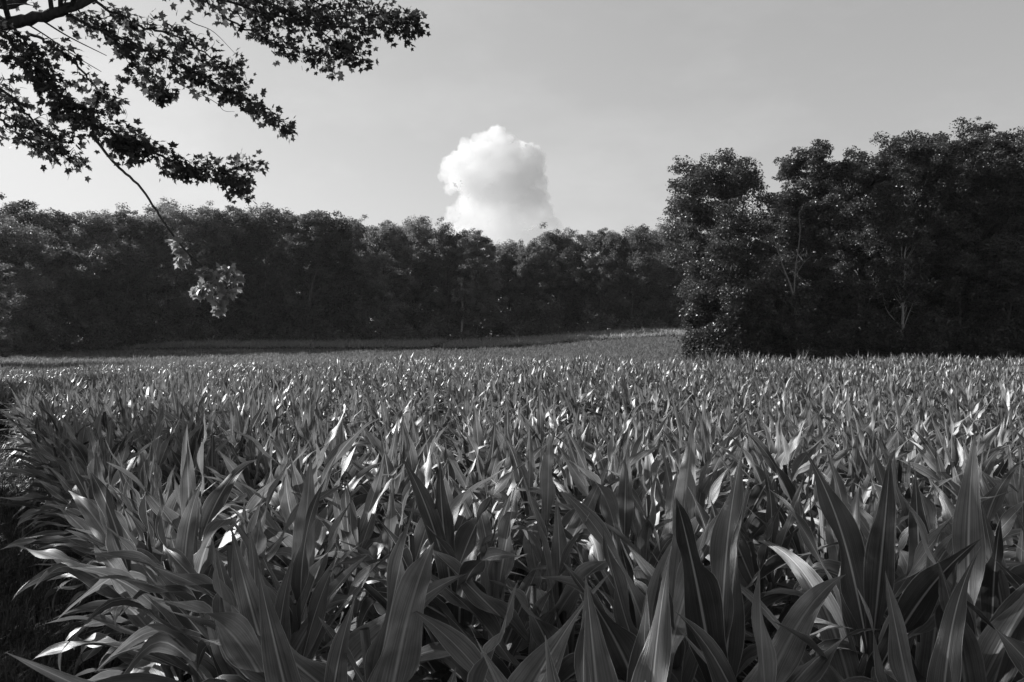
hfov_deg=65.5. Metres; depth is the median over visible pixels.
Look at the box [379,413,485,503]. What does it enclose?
corn plant
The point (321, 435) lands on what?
corn plant
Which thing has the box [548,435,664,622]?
corn plant
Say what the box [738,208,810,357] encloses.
broadleaf tree
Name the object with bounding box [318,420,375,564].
corn plant
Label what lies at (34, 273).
broadleaf tree
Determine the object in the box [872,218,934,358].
young tree
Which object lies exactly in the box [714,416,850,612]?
corn plant
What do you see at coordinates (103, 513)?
corn plant
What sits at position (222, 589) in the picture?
corn plant
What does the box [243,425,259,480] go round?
corn plant
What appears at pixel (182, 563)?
corn plant
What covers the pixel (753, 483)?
corn plant
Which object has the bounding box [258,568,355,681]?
corn plant
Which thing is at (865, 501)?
corn plant
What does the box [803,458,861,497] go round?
corn plant
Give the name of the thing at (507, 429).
corn plant
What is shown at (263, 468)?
corn plant
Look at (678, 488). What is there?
corn plant
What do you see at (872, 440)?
corn plant
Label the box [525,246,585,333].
broadleaf tree
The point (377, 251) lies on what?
broadleaf tree
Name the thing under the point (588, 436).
corn plant
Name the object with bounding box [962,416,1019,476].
corn plant
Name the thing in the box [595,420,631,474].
corn plant
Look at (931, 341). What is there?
round bush
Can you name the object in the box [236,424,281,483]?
corn plant
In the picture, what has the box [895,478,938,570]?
corn plant
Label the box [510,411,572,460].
corn plant
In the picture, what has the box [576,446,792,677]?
corn plant
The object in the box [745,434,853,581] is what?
corn plant
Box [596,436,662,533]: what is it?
corn plant
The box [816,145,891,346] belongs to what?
broadleaf tree
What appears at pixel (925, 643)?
corn plant
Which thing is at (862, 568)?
corn plant
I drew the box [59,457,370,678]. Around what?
corn plant
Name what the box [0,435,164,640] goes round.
corn plant
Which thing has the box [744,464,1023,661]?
corn plant
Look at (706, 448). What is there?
corn plant
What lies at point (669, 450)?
corn plant
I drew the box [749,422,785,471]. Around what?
corn plant
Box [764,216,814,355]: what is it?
bare tree
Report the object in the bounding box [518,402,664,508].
corn plant
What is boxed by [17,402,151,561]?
corn plant
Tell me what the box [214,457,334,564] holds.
corn plant
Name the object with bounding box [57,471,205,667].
corn plant
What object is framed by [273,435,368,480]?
corn plant
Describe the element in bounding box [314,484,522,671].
corn plant
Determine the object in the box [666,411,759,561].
corn plant
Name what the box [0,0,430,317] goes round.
maple tree
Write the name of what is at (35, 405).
cornfield
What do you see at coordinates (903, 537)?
corn plant
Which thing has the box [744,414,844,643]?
corn plant
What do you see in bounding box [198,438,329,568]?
corn plant
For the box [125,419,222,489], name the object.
corn plant
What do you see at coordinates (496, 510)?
corn plant
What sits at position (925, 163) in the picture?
broadleaf tree
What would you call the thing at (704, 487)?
corn plant
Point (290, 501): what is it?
corn plant
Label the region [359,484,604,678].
corn plant
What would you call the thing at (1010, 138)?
broadleaf tree
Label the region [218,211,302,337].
broadleaf tree
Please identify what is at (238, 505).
corn plant
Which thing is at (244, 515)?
corn plant
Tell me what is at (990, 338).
round bush
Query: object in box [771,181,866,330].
broadleaf tree
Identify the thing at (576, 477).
corn plant
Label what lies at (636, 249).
broadleaf tree
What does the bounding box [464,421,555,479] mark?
corn plant
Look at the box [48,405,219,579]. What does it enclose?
corn plant
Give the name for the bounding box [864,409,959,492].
corn plant
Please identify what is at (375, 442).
corn plant
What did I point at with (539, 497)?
corn plant
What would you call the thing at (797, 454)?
corn plant
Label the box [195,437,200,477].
corn plant
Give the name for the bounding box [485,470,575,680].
corn plant
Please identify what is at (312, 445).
corn plant
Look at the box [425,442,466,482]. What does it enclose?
corn plant
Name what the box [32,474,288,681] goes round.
corn plant
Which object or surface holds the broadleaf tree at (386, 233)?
on the ground at (360, 356)
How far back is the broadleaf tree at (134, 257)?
121.15 m
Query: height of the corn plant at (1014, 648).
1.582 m
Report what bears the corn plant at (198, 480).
on the ground at (360, 356)
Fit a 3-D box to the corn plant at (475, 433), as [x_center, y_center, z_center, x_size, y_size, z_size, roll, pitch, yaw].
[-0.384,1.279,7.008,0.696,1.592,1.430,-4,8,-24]
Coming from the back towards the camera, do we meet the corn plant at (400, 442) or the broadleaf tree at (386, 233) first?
the broadleaf tree at (386, 233)
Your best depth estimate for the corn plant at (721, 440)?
7.26 m
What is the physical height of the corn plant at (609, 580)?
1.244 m
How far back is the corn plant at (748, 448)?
7.15 m
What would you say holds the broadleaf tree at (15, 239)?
on the ground at (360, 356)
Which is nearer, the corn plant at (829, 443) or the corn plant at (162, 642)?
the corn plant at (162, 642)
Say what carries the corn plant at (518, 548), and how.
on the ground at (360, 356)
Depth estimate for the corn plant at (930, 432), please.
7.21 m
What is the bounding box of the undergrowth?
[0,292,723,354]
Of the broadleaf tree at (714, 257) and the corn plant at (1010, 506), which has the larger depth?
the broadleaf tree at (714, 257)
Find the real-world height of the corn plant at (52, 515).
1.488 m
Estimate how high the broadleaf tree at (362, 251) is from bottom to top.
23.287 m
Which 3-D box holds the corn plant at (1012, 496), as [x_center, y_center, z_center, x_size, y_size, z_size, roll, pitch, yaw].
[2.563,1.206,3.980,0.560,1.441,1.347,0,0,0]
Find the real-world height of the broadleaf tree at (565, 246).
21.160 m
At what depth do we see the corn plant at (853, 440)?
6.49 m
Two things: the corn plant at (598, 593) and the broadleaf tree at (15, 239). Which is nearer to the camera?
the corn plant at (598, 593)
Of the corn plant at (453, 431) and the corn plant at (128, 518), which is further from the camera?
the corn plant at (453, 431)
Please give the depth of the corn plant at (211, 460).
6.62 m
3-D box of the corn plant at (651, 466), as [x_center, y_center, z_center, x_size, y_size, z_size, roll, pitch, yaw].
[0.734,1.272,4.058,0.935,1.514,1.163,0,6,41]
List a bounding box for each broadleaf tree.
[0,192,100,349]
[0,213,12,315]
[0,215,91,355]
[0,248,44,330]
[0,263,27,357]
[12,244,59,329]
[25,217,135,343]
[27,202,165,347]
[68,209,175,350]
[71,209,153,341]
[105,197,238,340]
[120,214,183,343]
[156,211,229,339]
[157,200,256,346]
[174,202,326,339]
[187,234,273,336]
[195,205,282,340]
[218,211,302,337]
[261,225,317,337]
[263,209,368,347]
[287,229,360,333]
[301,216,392,329]
[327,214,380,338]
[334,220,437,345]
[373,215,467,336]
[377,226,419,335]
[401,228,465,339]
[412,217,486,342]
[441,239,500,334]
[450,230,509,338]
[467,242,519,336]
[475,239,539,336]
[505,239,567,335]
[506,253,544,317]
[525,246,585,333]
[528,222,606,333]
[555,230,606,323]
[566,227,627,335]
[592,225,686,329]
[595,232,675,324]
[598,241,644,329]
[623,221,690,328]
[635,147,792,357]
[652,229,687,326]
[662,230,718,327]
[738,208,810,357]
[763,139,863,362]
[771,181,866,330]
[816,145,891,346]
[828,117,1004,345]
[846,156,933,357]
[907,132,971,354]
[918,116,1023,346]
[941,130,1023,357]
[990,126,1023,337]
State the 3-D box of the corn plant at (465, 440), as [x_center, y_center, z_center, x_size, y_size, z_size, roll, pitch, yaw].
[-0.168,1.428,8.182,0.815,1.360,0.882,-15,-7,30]
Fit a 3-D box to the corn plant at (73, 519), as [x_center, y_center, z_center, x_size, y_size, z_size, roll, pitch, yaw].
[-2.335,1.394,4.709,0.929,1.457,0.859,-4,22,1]
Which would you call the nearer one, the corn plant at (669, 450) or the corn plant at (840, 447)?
the corn plant at (669, 450)
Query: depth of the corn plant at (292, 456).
6.51 m
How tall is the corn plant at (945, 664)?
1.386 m
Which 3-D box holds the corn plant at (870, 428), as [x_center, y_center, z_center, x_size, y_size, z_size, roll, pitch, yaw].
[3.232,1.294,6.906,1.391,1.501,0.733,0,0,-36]
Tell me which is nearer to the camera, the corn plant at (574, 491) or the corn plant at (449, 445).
the corn plant at (574, 491)
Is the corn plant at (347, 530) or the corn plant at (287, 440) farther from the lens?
the corn plant at (287, 440)
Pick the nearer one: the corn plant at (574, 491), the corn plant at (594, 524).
the corn plant at (594, 524)
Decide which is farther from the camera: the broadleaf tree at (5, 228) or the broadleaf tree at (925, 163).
the broadleaf tree at (5, 228)
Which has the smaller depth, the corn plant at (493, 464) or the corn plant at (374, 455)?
the corn plant at (493, 464)
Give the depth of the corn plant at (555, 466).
6.63 m
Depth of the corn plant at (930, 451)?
5.73 m
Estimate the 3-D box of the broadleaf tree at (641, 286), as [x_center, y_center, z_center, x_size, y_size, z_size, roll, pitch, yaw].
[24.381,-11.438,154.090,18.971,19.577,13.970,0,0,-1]
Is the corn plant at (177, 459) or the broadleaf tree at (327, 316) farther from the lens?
the broadleaf tree at (327, 316)
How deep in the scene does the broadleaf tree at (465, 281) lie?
148.48 m
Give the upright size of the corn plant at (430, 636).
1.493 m
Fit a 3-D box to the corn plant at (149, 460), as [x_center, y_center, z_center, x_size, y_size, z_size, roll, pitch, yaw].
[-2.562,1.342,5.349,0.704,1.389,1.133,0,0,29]
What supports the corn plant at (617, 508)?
on the ground at (360, 356)
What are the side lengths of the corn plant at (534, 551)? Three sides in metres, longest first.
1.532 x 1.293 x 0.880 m
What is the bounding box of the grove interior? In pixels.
[737,236,1017,359]
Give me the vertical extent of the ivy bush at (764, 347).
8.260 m
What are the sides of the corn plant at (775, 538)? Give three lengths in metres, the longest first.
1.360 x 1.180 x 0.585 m
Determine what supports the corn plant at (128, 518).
on the ground at (360, 356)
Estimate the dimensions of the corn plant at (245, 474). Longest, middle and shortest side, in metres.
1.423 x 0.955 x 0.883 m
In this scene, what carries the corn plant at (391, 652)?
on the ground at (360, 356)
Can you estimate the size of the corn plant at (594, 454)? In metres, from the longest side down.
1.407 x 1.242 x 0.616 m
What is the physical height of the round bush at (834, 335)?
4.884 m
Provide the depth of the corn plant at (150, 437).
7.90 m
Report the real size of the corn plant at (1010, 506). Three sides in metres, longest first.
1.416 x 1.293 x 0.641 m
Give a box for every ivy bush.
[680,288,732,360]
[726,281,782,359]
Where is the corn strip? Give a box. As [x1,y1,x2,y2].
[72,326,694,350]
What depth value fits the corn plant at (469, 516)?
4.12 m
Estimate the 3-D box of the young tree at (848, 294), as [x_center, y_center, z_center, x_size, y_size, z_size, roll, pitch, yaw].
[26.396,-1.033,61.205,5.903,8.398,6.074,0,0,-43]
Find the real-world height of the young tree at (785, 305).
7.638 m
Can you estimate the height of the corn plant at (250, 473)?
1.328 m
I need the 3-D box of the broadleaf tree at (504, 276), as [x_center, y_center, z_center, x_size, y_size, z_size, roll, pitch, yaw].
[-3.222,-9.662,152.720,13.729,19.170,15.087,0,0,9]
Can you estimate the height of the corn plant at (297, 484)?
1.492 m
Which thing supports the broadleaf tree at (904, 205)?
on the ground at (360, 356)
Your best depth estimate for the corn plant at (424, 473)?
4.88 m
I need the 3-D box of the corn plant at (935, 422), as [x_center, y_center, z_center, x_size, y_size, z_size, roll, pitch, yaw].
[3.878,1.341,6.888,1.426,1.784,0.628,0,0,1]
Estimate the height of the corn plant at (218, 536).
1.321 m
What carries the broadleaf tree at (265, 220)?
on the ground at (360, 356)
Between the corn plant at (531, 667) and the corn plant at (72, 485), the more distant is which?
the corn plant at (72, 485)
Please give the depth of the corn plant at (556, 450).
7.55 m
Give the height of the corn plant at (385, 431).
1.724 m
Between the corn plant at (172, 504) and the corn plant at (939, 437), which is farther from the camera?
the corn plant at (939, 437)
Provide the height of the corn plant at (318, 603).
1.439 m
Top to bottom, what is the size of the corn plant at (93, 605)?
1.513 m
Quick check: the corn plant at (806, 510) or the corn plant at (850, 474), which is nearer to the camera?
the corn plant at (806, 510)
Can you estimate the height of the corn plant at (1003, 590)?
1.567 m
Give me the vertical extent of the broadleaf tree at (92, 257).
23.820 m
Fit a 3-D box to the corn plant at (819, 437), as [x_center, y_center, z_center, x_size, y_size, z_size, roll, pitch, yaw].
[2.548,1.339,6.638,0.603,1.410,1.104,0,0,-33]
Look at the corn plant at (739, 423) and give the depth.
8.17 m
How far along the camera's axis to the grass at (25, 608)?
6.15 m
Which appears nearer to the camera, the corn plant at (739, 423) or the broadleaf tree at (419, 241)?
the corn plant at (739, 423)
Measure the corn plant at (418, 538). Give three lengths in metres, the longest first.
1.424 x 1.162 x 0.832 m
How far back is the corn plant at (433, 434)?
8.27 m
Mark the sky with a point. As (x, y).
(512, 117)
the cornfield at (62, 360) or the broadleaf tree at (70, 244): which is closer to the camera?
the cornfield at (62, 360)
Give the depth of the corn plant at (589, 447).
7.90 m
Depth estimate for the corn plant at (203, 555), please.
3.65 m
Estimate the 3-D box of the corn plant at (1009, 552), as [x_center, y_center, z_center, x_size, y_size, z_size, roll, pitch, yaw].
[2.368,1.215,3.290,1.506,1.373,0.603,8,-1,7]
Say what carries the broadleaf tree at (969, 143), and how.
on the ground at (360, 356)
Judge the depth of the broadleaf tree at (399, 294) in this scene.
146.00 m
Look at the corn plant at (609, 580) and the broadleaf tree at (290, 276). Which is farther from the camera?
the broadleaf tree at (290, 276)
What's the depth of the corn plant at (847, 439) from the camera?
7.94 m
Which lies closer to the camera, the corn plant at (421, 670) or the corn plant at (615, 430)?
the corn plant at (421, 670)
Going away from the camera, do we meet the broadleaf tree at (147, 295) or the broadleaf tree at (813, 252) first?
the broadleaf tree at (813, 252)
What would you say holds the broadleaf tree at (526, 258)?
on the ground at (360, 356)
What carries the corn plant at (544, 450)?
on the ground at (360, 356)
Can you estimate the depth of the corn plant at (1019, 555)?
3.21 m
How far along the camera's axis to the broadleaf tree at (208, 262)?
128.80 m
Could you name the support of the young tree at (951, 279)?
on the ground at (360, 356)
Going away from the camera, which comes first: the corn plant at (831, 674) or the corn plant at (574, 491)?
the corn plant at (831, 674)
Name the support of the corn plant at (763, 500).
on the ground at (360, 356)
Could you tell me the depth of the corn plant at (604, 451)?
8.08 m
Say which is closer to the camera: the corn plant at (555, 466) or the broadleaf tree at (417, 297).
the corn plant at (555, 466)
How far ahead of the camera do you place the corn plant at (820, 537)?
4.18 m
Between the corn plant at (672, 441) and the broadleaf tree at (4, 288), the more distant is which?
the broadleaf tree at (4, 288)
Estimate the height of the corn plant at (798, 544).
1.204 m
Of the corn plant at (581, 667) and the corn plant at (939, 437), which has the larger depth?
the corn plant at (939, 437)
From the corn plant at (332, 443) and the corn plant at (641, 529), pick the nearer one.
the corn plant at (641, 529)
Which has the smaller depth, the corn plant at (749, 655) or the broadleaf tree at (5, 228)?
the corn plant at (749, 655)
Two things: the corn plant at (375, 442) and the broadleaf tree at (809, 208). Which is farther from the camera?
the broadleaf tree at (809, 208)
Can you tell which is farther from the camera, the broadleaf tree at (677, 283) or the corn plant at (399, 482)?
the broadleaf tree at (677, 283)
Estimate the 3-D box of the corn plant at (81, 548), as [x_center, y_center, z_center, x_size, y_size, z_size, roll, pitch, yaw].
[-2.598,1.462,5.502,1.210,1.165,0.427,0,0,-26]
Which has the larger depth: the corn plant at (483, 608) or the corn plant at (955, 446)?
the corn plant at (955, 446)
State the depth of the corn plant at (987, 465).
4.90 m
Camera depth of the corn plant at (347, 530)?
3.63 m
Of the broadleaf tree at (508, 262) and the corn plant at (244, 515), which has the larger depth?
the broadleaf tree at (508, 262)
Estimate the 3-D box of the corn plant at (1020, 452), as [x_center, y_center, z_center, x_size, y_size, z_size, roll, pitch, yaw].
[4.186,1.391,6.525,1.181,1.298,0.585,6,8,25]
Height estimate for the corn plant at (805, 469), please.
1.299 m
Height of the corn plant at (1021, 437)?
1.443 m
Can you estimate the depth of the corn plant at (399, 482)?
4.96 m
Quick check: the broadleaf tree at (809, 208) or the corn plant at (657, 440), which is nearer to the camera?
the corn plant at (657, 440)
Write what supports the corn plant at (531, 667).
on the ground at (360, 356)
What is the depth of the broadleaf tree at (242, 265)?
142.25 m
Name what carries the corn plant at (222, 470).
on the ground at (360, 356)
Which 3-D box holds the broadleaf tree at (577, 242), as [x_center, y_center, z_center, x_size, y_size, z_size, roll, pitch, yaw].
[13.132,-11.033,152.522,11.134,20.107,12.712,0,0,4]
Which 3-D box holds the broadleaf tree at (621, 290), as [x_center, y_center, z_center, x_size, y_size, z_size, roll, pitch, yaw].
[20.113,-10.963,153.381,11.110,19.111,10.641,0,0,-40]
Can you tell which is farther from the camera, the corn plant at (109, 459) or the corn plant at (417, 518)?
the corn plant at (109, 459)
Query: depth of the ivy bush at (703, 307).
59.65 m
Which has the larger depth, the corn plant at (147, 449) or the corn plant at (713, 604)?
the corn plant at (147, 449)
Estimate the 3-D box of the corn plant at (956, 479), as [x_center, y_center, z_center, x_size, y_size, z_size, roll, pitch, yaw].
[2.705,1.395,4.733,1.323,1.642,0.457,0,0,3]
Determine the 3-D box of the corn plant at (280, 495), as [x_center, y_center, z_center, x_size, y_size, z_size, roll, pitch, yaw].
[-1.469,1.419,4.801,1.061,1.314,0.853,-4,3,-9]
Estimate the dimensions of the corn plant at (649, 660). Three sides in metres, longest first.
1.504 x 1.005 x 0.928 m
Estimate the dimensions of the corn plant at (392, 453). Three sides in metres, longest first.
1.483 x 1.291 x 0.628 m
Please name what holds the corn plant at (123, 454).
on the ground at (360, 356)
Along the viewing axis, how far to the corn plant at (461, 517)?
4.74 m
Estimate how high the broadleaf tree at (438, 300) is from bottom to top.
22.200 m
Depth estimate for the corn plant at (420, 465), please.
6.15 m
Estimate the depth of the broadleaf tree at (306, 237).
129.31 m
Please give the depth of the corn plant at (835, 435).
8.08 m
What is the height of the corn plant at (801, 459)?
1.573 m
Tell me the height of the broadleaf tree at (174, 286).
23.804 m
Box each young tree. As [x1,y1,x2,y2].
[771,285,832,361]
[807,273,892,360]
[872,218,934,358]
[911,250,1004,359]
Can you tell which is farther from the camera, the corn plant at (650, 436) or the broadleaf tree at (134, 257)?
the broadleaf tree at (134, 257)
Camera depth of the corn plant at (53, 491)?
6.14 m
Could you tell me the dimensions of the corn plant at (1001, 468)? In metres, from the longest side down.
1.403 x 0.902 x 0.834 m
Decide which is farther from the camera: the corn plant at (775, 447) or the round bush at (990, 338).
the round bush at (990, 338)
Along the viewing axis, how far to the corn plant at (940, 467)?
5.05 m
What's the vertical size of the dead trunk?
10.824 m
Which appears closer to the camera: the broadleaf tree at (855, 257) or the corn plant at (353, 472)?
the corn plant at (353, 472)
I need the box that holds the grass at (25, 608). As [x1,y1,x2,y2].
[0,417,202,681]
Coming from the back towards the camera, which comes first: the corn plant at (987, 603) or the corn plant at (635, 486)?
the corn plant at (635, 486)
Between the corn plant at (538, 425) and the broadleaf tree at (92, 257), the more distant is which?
the broadleaf tree at (92, 257)
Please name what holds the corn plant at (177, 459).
on the ground at (360, 356)
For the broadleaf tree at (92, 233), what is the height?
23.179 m
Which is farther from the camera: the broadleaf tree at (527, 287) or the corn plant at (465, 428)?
the broadleaf tree at (527, 287)
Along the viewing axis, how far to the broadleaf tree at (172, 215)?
126.52 m
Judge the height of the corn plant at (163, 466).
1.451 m
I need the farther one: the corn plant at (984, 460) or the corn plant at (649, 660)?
the corn plant at (984, 460)
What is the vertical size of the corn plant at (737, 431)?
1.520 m
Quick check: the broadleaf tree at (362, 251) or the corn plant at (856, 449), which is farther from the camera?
the broadleaf tree at (362, 251)
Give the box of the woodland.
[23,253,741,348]
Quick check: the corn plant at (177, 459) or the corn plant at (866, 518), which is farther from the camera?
the corn plant at (177, 459)
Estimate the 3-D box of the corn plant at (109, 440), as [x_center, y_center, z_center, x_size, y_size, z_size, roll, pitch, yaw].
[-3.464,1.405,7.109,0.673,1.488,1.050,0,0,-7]
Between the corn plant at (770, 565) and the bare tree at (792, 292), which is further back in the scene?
the bare tree at (792, 292)
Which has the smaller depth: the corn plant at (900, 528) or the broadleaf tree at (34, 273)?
the corn plant at (900, 528)
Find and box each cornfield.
[0,333,686,371]
[0,350,1023,589]
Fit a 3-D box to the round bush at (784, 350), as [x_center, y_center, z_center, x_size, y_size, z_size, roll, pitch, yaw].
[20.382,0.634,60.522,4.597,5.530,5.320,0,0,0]
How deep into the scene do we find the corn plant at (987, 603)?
2.57 m
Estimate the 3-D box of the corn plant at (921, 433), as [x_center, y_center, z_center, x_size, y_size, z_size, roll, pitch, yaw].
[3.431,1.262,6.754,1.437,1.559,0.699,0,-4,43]
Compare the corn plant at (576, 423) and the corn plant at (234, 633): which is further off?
the corn plant at (576, 423)
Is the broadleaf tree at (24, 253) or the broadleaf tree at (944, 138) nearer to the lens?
the broadleaf tree at (944, 138)
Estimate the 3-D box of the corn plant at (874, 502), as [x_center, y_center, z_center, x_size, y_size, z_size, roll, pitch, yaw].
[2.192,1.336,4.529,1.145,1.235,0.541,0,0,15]
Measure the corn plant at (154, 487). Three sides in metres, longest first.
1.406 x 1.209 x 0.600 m
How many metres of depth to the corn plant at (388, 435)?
8.30 m
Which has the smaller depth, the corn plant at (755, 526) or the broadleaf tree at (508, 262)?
the corn plant at (755, 526)
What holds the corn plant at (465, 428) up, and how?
on the ground at (360, 356)
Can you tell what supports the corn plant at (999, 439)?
on the ground at (360, 356)
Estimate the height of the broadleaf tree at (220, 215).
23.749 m
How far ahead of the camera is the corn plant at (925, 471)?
4.76 m
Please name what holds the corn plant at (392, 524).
on the ground at (360, 356)
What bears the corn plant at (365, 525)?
on the ground at (360, 356)
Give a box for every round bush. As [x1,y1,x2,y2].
[672,317,760,362]
[749,317,799,361]
[801,320,861,363]
[849,320,906,359]
[899,306,972,358]
[953,314,1023,360]
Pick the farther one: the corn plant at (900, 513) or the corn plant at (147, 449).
the corn plant at (147, 449)
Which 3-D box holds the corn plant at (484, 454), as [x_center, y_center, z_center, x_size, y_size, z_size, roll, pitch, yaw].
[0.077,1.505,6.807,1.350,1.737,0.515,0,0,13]
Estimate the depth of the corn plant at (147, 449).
7.70 m
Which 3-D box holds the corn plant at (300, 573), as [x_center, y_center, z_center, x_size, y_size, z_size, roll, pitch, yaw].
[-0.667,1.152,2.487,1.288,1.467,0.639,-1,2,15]
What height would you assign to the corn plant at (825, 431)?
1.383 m
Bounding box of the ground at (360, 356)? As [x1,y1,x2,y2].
[0,328,1014,681]
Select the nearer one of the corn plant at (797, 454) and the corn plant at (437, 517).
the corn plant at (437, 517)
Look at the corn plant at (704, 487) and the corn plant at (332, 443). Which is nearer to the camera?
the corn plant at (704, 487)
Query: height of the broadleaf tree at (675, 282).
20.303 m
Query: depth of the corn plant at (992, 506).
3.40 m
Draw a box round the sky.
[0,0,1023,331]
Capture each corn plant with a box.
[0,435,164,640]
[6,527,450,681]
[12,450,174,674]
[14,447,191,679]
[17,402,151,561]
[17,440,156,636]
[22,458,103,573]
[25,442,130,573]
[29,443,148,616]
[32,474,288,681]
[35,450,137,609]
[39,480,196,614]
[46,462,240,681]
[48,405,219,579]
[48,438,135,487]
[48,473,266,675]
[52,473,210,674]
[56,406,338,681]
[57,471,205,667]
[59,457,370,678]
[64,437,111,593]
[64,439,155,673]
[68,417,129,468]
[68,472,138,565]
[72,442,176,640]
[83,425,138,612]
[93,440,281,681]
[95,479,465,681]
[95,488,265,680]
[98,490,272,681]
[108,499,247,673]
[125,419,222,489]
[129,417,232,482]
[132,429,230,531]
[135,427,237,532]
[138,422,181,477]
[138,442,210,503]
[153,465,228,595]
[154,404,221,462]
[155,525,263,681]
[156,428,408,654]
[161,447,230,499]
[163,440,189,483]
[170,456,355,659]
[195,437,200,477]
[196,432,339,539]
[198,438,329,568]
[202,434,286,513]
[202,446,255,540]
[202,454,273,551]
[202,495,456,681]
[205,431,239,498]
[208,470,339,567]
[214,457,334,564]
[216,546,342,656]
[218,438,379,616]
[219,426,274,486]
[224,400,413,604]
[231,428,318,514]
[235,432,307,508]
[236,419,256,485]
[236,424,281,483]
[238,437,404,630]
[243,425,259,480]
[254,424,303,547]
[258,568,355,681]
[267,418,352,466]
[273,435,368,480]
[274,423,295,507]
[275,451,414,650]
[292,420,375,537]
[295,458,384,569]
[302,428,417,552]
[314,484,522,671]
[315,459,524,631]
[316,473,386,654]
[317,449,406,542]
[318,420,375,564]
[319,573,609,681]
[321,421,336,537]
[328,448,461,552]
[333,434,412,616]
[334,411,443,621]
[335,417,346,440]
[335,455,521,672]
[340,455,536,681]
[345,418,438,563]
[345,447,373,493]
[346,456,385,551]
[349,491,419,604]
[358,418,399,458]
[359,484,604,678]
[360,427,384,513]
[363,419,406,508]
[367,422,419,622]
[369,442,557,628]
[373,555,515,681]
[376,435,473,515]
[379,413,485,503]
[384,408,421,457]
[384,440,550,575]
[387,433,406,544]
[397,454,546,665]
[406,418,528,577]
[407,459,525,681]
[407,461,517,523]
[414,576,617,681]
[421,513,616,681]
[422,414,437,479]
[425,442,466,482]
[427,421,439,454]
[428,419,501,475]
[432,436,521,571]
[436,429,584,622]
[438,418,489,475]
[439,427,489,447]
[445,404,483,481]
[451,418,488,471]
[454,421,562,584]
[463,433,563,581]
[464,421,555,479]
[467,398,524,578]
[469,611,590,681]
[484,411,528,463]
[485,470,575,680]
[491,427,633,659]
[505,458,566,543]
[506,423,616,566]
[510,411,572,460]
[511,431,664,619]
[514,422,604,575]
[515,456,582,564]
[517,493,663,661]
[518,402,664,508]
[518,425,713,633]
[519,434,567,579]
[519,436,566,479]
[521,393,553,464]
[521,423,558,554]
[527,479,837,620]
[531,444,642,612]
[537,432,879,681]
[545,470,755,642]
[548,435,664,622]
[549,438,608,520]
[550,437,785,633]
[553,406,661,463]
[553,408,592,465]
[555,422,732,629]
[557,487,742,681]
[564,518,709,681]
[570,413,725,564]
[573,417,591,451]
[575,449,709,560]
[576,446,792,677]
[584,417,612,464]
[590,542,701,627]
[591,426,649,477]
[595,417,619,458]
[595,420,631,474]
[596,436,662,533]
[603,416,629,456]
[604,423,737,586]
[626,543,861,681]
[626,546,671,681]
[629,415,666,457]
[640,395,728,518]
[641,417,676,447]
[648,427,696,484]
[649,407,754,563]
[649,439,714,547]
[654,439,791,643]
[662,445,797,643]
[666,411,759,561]
[669,399,762,564]
[675,567,876,681]
[682,405,753,491]
[696,460,812,666]
[698,408,777,569]
[705,416,871,627]
[705,504,832,681]
[710,440,828,568]
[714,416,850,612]
[715,409,785,442]
[716,415,759,476]
[722,492,851,678]
[723,407,843,579]
[741,443,982,681]
[742,426,756,485]
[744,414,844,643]
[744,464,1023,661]
[745,433,794,627]
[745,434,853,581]
[745,448,1023,652]
[745,486,818,645]
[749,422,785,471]
[755,403,846,579]
[758,415,834,472]
[763,445,882,642]
[765,461,846,641]
[769,452,952,681]
[772,433,1020,640]
[772,457,1014,662]
[780,443,962,596]
[786,417,847,516]
[791,419,866,563]
[795,419,907,553]
[796,434,811,533]
[800,430,915,511]
[801,426,906,544]
[801,490,925,595]
[802,412,900,509]
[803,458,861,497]
[805,419,842,451]
[807,426,847,562]
[813,405,894,465]
[817,527,908,636]
[822,417,880,454]
[835,415,942,482]
[842,414,934,452]
[843,429,939,495]
[857,548,1023,681]
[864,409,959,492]
[867,437,1023,569]
[875,398,954,461]
[886,416,909,448]
[889,470,1015,681]
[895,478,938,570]
[896,424,999,546]
[897,437,1017,567]
[898,440,1017,544]
[901,426,959,503]
[901,433,1023,681]
[903,401,1023,503]
[907,423,1008,529]
[924,409,976,485]
[924,414,1023,509]
[924,444,992,488]
[926,426,1015,491]
[928,393,1002,454]
[929,435,1015,488]
[937,458,1023,565]
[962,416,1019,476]
[963,424,982,455]
[967,601,1023,675]
[975,519,1003,639]
[978,412,1023,473]
[978,446,1020,567]
[982,504,1023,681]
[984,432,1023,468]
[993,476,1018,558]
[1002,504,1020,515]
[1006,430,1023,509]
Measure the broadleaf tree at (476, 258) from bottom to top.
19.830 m
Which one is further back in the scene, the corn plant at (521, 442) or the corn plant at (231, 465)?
the corn plant at (521, 442)
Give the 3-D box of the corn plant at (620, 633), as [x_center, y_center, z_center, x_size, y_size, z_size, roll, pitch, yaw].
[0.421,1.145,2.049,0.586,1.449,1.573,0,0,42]
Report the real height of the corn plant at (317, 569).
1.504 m
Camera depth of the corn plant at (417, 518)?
4.74 m
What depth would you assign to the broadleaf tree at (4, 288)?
73.78 m
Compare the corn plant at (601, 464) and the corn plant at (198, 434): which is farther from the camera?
the corn plant at (198, 434)
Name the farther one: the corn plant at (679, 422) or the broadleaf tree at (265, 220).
the broadleaf tree at (265, 220)
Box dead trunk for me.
[460,283,463,335]
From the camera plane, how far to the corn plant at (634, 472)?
6.51 m
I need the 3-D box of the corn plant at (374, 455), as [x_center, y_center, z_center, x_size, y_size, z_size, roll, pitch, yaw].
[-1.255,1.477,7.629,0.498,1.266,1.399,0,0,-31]
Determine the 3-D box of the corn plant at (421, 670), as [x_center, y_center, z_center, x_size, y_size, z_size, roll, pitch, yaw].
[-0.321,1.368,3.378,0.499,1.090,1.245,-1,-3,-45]

